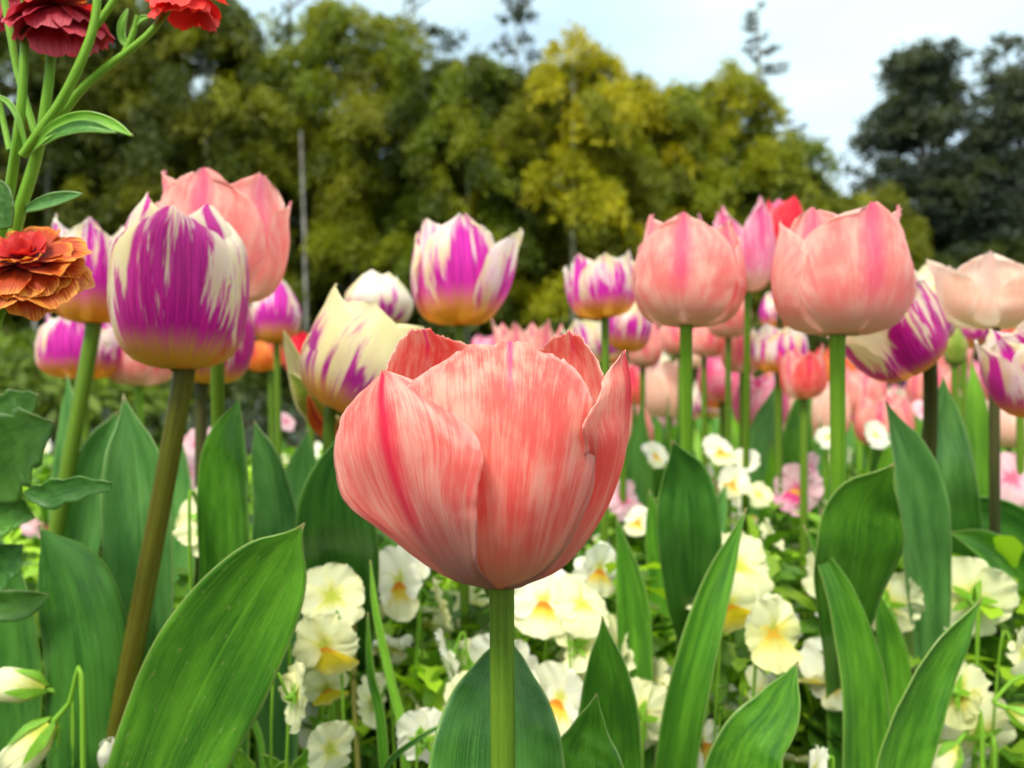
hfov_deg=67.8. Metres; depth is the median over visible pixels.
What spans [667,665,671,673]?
pansy
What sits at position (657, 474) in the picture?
tulip leaf clump
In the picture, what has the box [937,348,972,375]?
tulip
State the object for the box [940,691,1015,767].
pansy
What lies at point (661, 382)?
tulip
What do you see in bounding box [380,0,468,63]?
thin tree
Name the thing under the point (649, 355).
tulip
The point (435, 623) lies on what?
pansy
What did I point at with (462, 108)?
bamboo clump
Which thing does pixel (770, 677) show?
pansy
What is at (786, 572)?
plants
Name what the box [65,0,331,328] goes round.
bamboo clump
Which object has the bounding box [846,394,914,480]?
tulip
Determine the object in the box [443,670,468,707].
pansy
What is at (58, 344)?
tulip
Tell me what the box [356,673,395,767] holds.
pansy
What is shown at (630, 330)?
tulip
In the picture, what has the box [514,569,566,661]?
pansy
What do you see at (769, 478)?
tulip leaf clump
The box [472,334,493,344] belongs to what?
tulip
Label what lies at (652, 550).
tulip leaf clump
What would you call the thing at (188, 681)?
tulip
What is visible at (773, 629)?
pansy
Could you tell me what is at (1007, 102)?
evergreen tree
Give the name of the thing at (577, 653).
pansy
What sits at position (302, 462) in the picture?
tulip leaf clump
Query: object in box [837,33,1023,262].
evergreen tree
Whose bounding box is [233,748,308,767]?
pansy leaf sprig
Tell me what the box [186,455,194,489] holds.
pansy
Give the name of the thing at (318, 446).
pansy
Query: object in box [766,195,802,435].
tulip
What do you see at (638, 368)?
tulip
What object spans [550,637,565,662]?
pansy
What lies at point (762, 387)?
tulip
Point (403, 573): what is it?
pansy
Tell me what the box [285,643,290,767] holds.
pansy
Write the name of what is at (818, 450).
tulip leaf clump
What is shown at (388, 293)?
tulip
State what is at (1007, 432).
tulip
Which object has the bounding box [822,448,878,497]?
tulip leaf clump
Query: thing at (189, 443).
pansy
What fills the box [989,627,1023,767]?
pansy
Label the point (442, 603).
pansy
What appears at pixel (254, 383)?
bush
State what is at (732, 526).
pansy
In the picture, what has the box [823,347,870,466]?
tulip
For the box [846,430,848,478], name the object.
tulip leaf clump
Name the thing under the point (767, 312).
tulip
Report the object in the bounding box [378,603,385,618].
pansy
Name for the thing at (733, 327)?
tulip
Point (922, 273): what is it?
tulip
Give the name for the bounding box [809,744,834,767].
pansy
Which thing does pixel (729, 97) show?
bamboo clump
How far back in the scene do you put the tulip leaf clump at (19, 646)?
0.40 m
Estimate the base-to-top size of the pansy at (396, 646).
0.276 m
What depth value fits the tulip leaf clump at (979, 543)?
0.45 m
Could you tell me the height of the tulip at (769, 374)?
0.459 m
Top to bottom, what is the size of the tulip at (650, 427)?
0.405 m
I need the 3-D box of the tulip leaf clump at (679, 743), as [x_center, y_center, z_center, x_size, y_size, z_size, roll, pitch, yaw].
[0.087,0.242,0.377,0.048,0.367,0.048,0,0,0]
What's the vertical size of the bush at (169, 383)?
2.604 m
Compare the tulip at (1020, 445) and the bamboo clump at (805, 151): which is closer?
the tulip at (1020, 445)
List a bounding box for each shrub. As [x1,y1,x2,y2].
[0,326,194,447]
[290,217,481,334]
[464,269,563,338]
[854,179,935,271]
[914,251,959,271]
[933,230,1023,266]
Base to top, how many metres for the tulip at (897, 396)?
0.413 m
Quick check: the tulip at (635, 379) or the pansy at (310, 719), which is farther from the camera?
the tulip at (635, 379)
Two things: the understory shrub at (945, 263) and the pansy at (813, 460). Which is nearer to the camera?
the pansy at (813, 460)
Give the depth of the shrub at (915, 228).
21.11 m
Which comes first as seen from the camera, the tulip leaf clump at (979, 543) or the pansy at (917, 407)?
the tulip leaf clump at (979, 543)
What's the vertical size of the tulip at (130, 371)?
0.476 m
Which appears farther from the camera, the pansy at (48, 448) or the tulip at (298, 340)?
the pansy at (48, 448)
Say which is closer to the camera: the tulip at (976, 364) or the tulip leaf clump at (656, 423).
the tulip leaf clump at (656, 423)
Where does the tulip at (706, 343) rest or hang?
on the flower bed soil
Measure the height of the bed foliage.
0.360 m
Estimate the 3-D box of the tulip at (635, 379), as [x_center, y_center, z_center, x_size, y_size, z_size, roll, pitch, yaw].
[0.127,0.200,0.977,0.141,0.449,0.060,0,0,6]
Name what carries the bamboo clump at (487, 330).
on the ground
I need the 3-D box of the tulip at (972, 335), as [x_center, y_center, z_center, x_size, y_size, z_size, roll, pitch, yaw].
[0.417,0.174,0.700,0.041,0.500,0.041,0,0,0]
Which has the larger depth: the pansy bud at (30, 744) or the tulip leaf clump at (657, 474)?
the tulip leaf clump at (657, 474)
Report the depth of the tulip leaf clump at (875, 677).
0.36 m
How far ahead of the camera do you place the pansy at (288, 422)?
0.95 m
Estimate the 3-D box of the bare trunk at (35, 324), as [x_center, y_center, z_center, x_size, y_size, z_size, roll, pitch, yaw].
[-8.770,-0.617,14.000,0.111,2.274,0.111,0,0,-23]
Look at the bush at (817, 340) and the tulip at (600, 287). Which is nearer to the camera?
the tulip at (600, 287)
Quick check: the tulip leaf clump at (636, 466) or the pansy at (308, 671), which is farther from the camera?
the tulip leaf clump at (636, 466)
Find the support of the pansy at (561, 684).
on the flower bed soil
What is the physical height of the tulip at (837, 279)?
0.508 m
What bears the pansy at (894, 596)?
on the flower bed soil
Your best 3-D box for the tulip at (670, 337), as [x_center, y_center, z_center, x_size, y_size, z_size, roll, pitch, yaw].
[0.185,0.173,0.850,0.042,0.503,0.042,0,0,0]
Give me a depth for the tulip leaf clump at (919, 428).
1.31 m
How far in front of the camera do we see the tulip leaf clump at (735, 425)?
1.20 m
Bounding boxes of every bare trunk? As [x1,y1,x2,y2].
[32,321,37,347]
[300,131,308,329]
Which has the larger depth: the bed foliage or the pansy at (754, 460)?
the bed foliage
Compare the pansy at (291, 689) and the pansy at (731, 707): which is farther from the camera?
the pansy at (731, 707)
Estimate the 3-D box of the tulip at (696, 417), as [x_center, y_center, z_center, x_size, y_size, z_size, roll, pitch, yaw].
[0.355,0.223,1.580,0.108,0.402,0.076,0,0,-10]
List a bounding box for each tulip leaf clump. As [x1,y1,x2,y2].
[0,418,139,767]
[34,503,48,526]
[171,429,316,596]
[248,502,252,540]
[381,537,398,715]
[578,514,653,767]
[591,390,653,565]
[645,483,727,646]
[652,394,679,504]
[652,417,663,442]
[653,416,659,439]
[654,507,746,767]
[672,416,693,447]
[694,417,717,467]
[697,419,700,432]
[703,661,800,767]
[709,418,713,431]
[724,416,823,477]
[731,427,812,582]
[732,414,738,438]
[803,525,911,767]
[819,410,895,508]
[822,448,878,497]
[826,448,829,498]
[827,473,830,500]
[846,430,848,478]
[848,421,854,452]
[848,435,852,462]
[851,437,866,469]
[869,415,922,459]
[876,598,981,767]
[895,395,960,411]
[952,496,1023,616]
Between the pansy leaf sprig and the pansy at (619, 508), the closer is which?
the pansy leaf sprig
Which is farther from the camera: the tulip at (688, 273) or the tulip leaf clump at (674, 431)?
the tulip leaf clump at (674, 431)
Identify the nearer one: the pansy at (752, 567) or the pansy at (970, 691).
the pansy at (970, 691)
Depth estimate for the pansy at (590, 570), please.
0.44 m
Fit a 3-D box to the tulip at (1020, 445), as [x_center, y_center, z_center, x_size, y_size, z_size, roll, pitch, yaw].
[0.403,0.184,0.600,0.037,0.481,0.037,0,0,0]
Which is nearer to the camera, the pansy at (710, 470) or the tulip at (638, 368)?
the pansy at (710, 470)
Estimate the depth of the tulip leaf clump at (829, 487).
0.74 m
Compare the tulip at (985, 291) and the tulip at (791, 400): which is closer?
the tulip at (985, 291)
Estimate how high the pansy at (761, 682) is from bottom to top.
0.270 m
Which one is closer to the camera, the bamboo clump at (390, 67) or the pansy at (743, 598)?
the pansy at (743, 598)
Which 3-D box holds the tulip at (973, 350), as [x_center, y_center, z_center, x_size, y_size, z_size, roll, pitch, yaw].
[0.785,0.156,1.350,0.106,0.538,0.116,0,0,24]
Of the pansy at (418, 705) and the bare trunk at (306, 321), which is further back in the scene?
the bare trunk at (306, 321)
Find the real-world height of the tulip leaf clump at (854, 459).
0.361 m
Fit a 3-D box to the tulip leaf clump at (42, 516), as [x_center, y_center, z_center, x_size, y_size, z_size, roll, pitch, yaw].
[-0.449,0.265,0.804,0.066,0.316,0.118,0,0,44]
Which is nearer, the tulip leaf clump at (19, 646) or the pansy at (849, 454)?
the tulip leaf clump at (19, 646)
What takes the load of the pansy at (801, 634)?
on the flower bed soil
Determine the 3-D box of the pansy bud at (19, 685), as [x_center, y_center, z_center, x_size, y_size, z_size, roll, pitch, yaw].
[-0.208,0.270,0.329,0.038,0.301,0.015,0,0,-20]
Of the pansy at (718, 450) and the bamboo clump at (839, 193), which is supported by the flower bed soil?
the pansy at (718, 450)
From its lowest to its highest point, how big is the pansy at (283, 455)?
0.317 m
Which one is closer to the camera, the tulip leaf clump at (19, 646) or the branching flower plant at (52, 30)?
the branching flower plant at (52, 30)
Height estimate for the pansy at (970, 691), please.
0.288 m
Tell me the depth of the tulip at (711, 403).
0.96 m
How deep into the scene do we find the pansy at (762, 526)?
0.60 m
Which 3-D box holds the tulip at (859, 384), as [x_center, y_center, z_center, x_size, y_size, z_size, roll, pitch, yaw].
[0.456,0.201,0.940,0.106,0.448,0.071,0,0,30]
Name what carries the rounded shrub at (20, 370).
on the ground
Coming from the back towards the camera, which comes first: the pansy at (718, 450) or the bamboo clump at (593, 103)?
the bamboo clump at (593, 103)
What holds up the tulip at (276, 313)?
on the flower bed soil
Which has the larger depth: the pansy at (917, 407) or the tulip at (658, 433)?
the tulip at (658, 433)
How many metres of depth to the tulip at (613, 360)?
1.18 m
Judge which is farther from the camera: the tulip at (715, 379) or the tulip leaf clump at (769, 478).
the tulip at (715, 379)
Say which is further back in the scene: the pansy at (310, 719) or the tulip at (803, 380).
the tulip at (803, 380)
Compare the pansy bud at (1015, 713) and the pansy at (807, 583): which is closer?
the pansy bud at (1015, 713)
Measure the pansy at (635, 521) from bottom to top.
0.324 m
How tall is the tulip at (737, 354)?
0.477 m
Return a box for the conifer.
[733,0,807,162]
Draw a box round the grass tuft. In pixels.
[252,560,437,767]
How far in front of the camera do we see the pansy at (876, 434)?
0.66 m
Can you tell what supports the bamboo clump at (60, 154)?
on the ground
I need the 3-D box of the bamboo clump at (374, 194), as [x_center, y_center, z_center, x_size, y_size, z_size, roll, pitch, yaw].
[-2.666,-4.042,21.085,7.058,9.124,8.118,0,0,0]
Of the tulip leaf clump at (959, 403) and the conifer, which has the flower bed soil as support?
the tulip leaf clump at (959, 403)
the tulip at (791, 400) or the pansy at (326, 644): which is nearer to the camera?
the pansy at (326, 644)
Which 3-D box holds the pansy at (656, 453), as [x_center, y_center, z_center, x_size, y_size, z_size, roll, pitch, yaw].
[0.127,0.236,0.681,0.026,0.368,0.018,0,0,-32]
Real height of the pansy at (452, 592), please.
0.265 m
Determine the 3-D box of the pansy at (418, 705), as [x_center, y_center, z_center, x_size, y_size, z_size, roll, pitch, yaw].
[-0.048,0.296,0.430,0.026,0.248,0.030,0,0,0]
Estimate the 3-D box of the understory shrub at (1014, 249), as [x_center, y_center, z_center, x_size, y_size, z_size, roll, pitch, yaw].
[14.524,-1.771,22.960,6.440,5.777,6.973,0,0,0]
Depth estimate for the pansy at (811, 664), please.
0.43 m
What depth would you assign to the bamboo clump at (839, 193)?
19.70 m
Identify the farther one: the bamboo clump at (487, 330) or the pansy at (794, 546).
the bamboo clump at (487, 330)
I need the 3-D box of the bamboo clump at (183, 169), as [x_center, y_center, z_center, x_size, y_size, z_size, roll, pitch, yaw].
[-7.260,-4.232,21.810,7.979,9.612,8.188,0,0,0]
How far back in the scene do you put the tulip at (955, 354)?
0.61 m
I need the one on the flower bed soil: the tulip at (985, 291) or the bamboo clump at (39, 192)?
the tulip at (985, 291)
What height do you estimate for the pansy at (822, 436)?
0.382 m
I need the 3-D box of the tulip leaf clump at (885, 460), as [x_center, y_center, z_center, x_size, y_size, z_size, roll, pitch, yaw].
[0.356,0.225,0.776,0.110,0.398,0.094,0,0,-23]
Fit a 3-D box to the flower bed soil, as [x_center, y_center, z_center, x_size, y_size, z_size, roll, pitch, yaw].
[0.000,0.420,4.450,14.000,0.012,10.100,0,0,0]
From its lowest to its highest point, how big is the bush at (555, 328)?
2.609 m
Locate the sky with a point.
(833, 48)
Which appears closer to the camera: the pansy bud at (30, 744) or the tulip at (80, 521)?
the pansy bud at (30, 744)
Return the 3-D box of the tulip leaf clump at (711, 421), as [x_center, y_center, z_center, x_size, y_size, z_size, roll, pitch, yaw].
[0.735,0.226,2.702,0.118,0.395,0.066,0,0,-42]
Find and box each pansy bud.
[0,665,85,767]
[0,667,74,765]
[95,736,114,767]
[932,708,984,767]
[991,674,1023,730]
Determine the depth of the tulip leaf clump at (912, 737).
0.33 m
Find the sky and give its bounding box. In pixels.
[0,0,1023,197]
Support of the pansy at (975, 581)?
on the flower bed soil
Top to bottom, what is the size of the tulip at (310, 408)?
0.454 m
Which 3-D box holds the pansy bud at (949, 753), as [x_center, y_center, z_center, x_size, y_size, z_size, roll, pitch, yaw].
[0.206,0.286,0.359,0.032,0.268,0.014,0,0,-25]
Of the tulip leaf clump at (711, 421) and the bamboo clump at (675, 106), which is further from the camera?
the bamboo clump at (675, 106)
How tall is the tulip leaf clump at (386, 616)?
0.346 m
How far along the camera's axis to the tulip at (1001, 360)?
0.38 m
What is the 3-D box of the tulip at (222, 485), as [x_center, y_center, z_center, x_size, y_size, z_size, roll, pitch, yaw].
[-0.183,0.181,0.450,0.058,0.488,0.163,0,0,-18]
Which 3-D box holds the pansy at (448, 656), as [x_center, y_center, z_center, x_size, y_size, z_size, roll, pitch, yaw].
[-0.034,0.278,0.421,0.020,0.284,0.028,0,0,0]
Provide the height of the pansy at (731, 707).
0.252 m
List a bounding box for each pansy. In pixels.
[20,513,48,537]
[44,439,52,455]
[183,429,208,455]
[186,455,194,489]
[255,717,257,767]
[269,661,307,767]
[281,412,295,431]
[282,454,288,464]
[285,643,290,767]
[292,610,359,767]
[298,701,329,748]
[301,562,364,720]
[302,670,348,722]
[303,668,317,678]
[307,720,354,767]
[315,442,321,460]
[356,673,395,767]
[359,634,412,675]
[378,545,429,710]
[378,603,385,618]
[396,707,442,767]
[399,601,453,649]
[407,691,423,709]
[420,578,451,763]
[434,628,467,681]
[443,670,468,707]
[446,590,457,595]
[453,585,488,638]
[453,635,482,672]
[469,633,540,682]
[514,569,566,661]
[539,661,582,735]
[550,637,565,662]
[553,573,608,673]
[555,622,596,672]
[572,541,615,596]
[577,671,585,681]
[582,534,609,551]
[607,613,635,670]
[609,479,641,550]
[623,506,646,564]
[631,677,666,767]
[641,441,668,497]
[653,657,669,688]
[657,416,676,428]
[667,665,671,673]
[697,719,719,767]
[703,434,736,490]
[707,463,713,475]
[707,683,747,732]
[712,476,719,496]
[712,572,756,744]
[718,466,749,524]
[721,531,773,641]
[729,512,740,528]
[732,448,759,472]
[732,496,757,525]
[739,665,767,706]
[743,482,773,517]
[745,593,801,697]
[758,518,785,550]
[764,651,800,695]
[772,463,823,549]
[783,753,809,767]
[786,544,799,589]
[791,613,802,747]
[798,671,824,684]
[799,636,842,710]
[801,551,815,597]
[808,452,819,634]
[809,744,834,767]
[815,425,829,498]
[829,446,850,462]
[864,420,889,472]
[872,571,924,632]
[912,400,922,433]
[939,660,991,743]
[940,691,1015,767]
[944,557,1019,767]
[961,754,971,767]
[966,751,998,767]
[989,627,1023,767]
[1000,452,1023,505]
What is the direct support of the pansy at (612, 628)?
on the flower bed soil
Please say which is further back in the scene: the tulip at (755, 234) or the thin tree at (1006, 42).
the thin tree at (1006, 42)
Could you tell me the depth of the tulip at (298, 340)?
0.66 m
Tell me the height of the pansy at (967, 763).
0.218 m
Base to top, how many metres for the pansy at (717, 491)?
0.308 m
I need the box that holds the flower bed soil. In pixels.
[50,418,321,459]
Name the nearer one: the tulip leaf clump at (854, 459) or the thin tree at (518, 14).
the tulip leaf clump at (854, 459)
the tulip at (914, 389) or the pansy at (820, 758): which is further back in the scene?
the tulip at (914, 389)
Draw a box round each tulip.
[34,213,123,767]
[34,313,120,443]
[37,192,306,767]
[108,348,171,425]
[155,167,291,428]
[169,303,254,767]
[248,341,283,447]
[251,280,301,460]
[251,284,423,767]
[283,331,315,455]
[283,331,347,767]
[334,328,630,767]
[344,270,413,602]
[411,213,522,640]
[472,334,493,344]
[491,318,562,350]
[562,318,621,368]
[563,249,634,542]
[609,302,651,534]
[611,355,629,364]
[628,323,662,405]
[628,403,653,441]
[629,365,664,443]
[631,364,655,423]
[632,211,746,649]
[638,371,659,443]
[645,358,677,472]
[653,351,669,422]
[659,326,679,430]
[692,327,724,470]
[692,354,700,424]
[692,382,719,459]
[693,357,752,467]
[693,413,700,444]
[694,390,731,475]
[698,196,775,531]
[707,300,751,527]
[713,371,754,434]
[721,334,757,448]
[731,327,788,451]
[732,373,789,426]
[741,343,827,746]
[751,323,807,585]
[759,292,787,328]
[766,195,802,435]
[766,372,773,377]
[771,201,916,767]
[783,397,846,474]
[812,382,867,498]
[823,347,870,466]
[826,269,951,743]
[846,365,887,470]
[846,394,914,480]
[851,387,893,464]
[890,385,897,390]
[891,391,914,415]
[893,389,904,396]
[900,380,906,388]
[905,364,950,403]
[917,264,956,337]
[919,348,974,424]
[920,250,1023,767]
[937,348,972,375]
[943,327,967,408]
[959,327,987,424]
[968,360,978,376]
[974,321,1023,417]
[977,369,988,398]
[986,399,1015,451]
[1000,329,1023,692]
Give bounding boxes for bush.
[0,316,29,348]
[158,380,209,399]
[191,318,311,407]
[424,323,469,344]
[540,314,696,380]
[666,313,828,385]
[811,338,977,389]
[972,348,978,362]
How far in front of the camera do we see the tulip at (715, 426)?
2.23 m
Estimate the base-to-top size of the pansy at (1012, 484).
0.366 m
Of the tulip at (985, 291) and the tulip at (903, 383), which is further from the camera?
the tulip at (903, 383)
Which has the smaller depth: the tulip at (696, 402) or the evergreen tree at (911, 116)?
the tulip at (696, 402)
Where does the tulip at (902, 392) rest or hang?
on the flower bed soil
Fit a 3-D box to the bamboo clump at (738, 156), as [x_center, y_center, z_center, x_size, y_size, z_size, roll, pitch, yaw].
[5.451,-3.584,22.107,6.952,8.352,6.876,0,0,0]
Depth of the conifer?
20.96 m
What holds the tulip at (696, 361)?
on the flower bed soil
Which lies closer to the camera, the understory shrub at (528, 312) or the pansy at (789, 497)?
the pansy at (789, 497)
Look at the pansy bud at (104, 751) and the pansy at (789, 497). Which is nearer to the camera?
the pansy bud at (104, 751)
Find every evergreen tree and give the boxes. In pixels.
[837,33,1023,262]
[929,54,1023,251]
[931,127,1023,253]
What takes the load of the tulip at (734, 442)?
on the flower bed soil
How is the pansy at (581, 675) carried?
on the flower bed soil
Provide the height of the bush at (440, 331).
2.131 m
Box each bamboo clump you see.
[0,0,201,331]
[0,60,221,330]
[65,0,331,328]
[167,74,368,331]
[241,0,478,329]
[293,88,530,341]
[370,44,569,344]
[459,99,621,338]
[463,19,674,330]
[522,99,686,330]
[570,66,743,325]
[642,125,796,220]
[659,55,801,318]
[707,125,844,340]
[751,173,869,352]
[797,162,846,201]
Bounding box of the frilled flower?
[0,226,94,323]
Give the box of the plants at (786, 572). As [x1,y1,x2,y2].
[2,446,1023,767]
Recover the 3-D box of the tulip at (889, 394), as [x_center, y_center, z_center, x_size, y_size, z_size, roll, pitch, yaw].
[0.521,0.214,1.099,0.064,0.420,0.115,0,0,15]
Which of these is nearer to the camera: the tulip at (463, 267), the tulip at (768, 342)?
the tulip at (463, 267)
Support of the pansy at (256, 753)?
on the flower bed soil
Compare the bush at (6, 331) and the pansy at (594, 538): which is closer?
the pansy at (594, 538)
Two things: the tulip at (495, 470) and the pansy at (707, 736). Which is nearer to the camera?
the tulip at (495, 470)
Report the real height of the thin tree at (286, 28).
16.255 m
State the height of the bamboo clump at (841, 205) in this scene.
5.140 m
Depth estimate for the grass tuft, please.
0.37 m
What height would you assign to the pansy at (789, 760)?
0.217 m
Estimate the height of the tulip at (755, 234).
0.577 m
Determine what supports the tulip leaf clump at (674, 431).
on the flower bed soil
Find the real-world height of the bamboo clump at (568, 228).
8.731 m
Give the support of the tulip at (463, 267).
on the flower bed soil
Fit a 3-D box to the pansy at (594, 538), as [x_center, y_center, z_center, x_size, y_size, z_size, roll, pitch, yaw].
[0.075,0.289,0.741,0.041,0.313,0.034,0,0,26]
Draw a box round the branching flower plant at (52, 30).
[0,0,228,331]
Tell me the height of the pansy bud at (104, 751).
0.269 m
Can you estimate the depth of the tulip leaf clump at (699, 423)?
2.40 m
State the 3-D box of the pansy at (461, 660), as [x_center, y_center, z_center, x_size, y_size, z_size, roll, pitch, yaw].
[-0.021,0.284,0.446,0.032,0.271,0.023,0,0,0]
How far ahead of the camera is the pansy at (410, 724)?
0.35 m
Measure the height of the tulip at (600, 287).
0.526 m
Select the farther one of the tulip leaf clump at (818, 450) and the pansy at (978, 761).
the tulip leaf clump at (818, 450)
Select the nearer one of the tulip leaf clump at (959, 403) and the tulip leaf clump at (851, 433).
the tulip leaf clump at (959, 403)
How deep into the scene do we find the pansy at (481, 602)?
0.51 m
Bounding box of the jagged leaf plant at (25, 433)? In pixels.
[0,388,111,621]
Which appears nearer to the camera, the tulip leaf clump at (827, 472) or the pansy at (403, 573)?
the pansy at (403, 573)
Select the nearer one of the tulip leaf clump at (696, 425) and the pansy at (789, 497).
the pansy at (789, 497)
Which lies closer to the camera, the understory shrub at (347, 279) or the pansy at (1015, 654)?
the pansy at (1015, 654)
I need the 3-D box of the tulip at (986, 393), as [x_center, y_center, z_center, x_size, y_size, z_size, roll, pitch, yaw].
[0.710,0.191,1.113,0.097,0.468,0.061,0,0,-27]
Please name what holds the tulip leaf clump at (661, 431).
on the flower bed soil
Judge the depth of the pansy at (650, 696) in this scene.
0.40 m
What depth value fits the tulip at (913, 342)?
0.40 m
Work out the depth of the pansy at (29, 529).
0.76 m
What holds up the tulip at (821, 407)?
on the flower bed soil
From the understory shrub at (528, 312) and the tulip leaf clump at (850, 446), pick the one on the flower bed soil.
the tulip leaf clump at (850, 446)
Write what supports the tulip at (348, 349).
on the flower bed soil
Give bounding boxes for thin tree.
[227,0,340,221]
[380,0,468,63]
[487,0,544,74]
[969,31,1023,178]
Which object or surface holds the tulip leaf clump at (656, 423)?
on the flower bed soil
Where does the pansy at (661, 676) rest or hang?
on the flower bed soil
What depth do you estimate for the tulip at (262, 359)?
0.84 m
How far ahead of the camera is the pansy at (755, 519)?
0.74 m
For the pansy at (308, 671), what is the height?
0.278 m
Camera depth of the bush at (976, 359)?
14.42 m
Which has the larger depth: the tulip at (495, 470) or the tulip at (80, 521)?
the tulip at (80, 521)
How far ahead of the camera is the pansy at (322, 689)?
0.37 m
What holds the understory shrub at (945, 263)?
on the ground
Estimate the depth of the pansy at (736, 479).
0.66 m
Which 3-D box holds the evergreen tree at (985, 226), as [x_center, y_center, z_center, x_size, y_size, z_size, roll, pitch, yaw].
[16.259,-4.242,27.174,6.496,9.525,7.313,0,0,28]
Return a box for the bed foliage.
[32,426,712,481]
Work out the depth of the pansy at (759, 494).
0.64 m
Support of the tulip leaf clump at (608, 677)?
on the flower bed soil
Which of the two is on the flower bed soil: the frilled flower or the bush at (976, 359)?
the frilled flower
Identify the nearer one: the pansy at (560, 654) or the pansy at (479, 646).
the pansy at (479, 646)
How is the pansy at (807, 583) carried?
on the flower bed soil
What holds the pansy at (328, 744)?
on the flower bed soil
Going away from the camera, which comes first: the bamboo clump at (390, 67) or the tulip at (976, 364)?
the tulip at (976, 364)
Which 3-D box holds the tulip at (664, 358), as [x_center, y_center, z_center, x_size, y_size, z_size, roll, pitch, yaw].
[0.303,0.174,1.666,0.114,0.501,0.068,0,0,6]
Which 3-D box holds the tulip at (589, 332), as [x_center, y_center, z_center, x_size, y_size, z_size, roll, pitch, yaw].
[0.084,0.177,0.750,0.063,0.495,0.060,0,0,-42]
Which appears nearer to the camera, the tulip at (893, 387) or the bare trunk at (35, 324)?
the tulip at (893, 387)
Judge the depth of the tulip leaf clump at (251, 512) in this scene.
0.75 m
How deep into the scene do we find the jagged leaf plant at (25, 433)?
0.32 m
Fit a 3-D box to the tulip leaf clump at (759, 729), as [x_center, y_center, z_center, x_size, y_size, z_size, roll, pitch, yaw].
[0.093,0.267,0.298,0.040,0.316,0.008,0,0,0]
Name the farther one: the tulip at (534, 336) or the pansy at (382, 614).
the tulip at (534, 336)
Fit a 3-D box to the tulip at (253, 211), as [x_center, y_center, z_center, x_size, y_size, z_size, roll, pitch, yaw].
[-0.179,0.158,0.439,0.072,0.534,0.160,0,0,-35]
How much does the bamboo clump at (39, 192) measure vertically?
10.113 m
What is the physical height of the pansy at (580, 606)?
0.318 m
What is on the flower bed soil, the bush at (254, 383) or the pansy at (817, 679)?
the pansy at (817, 679)

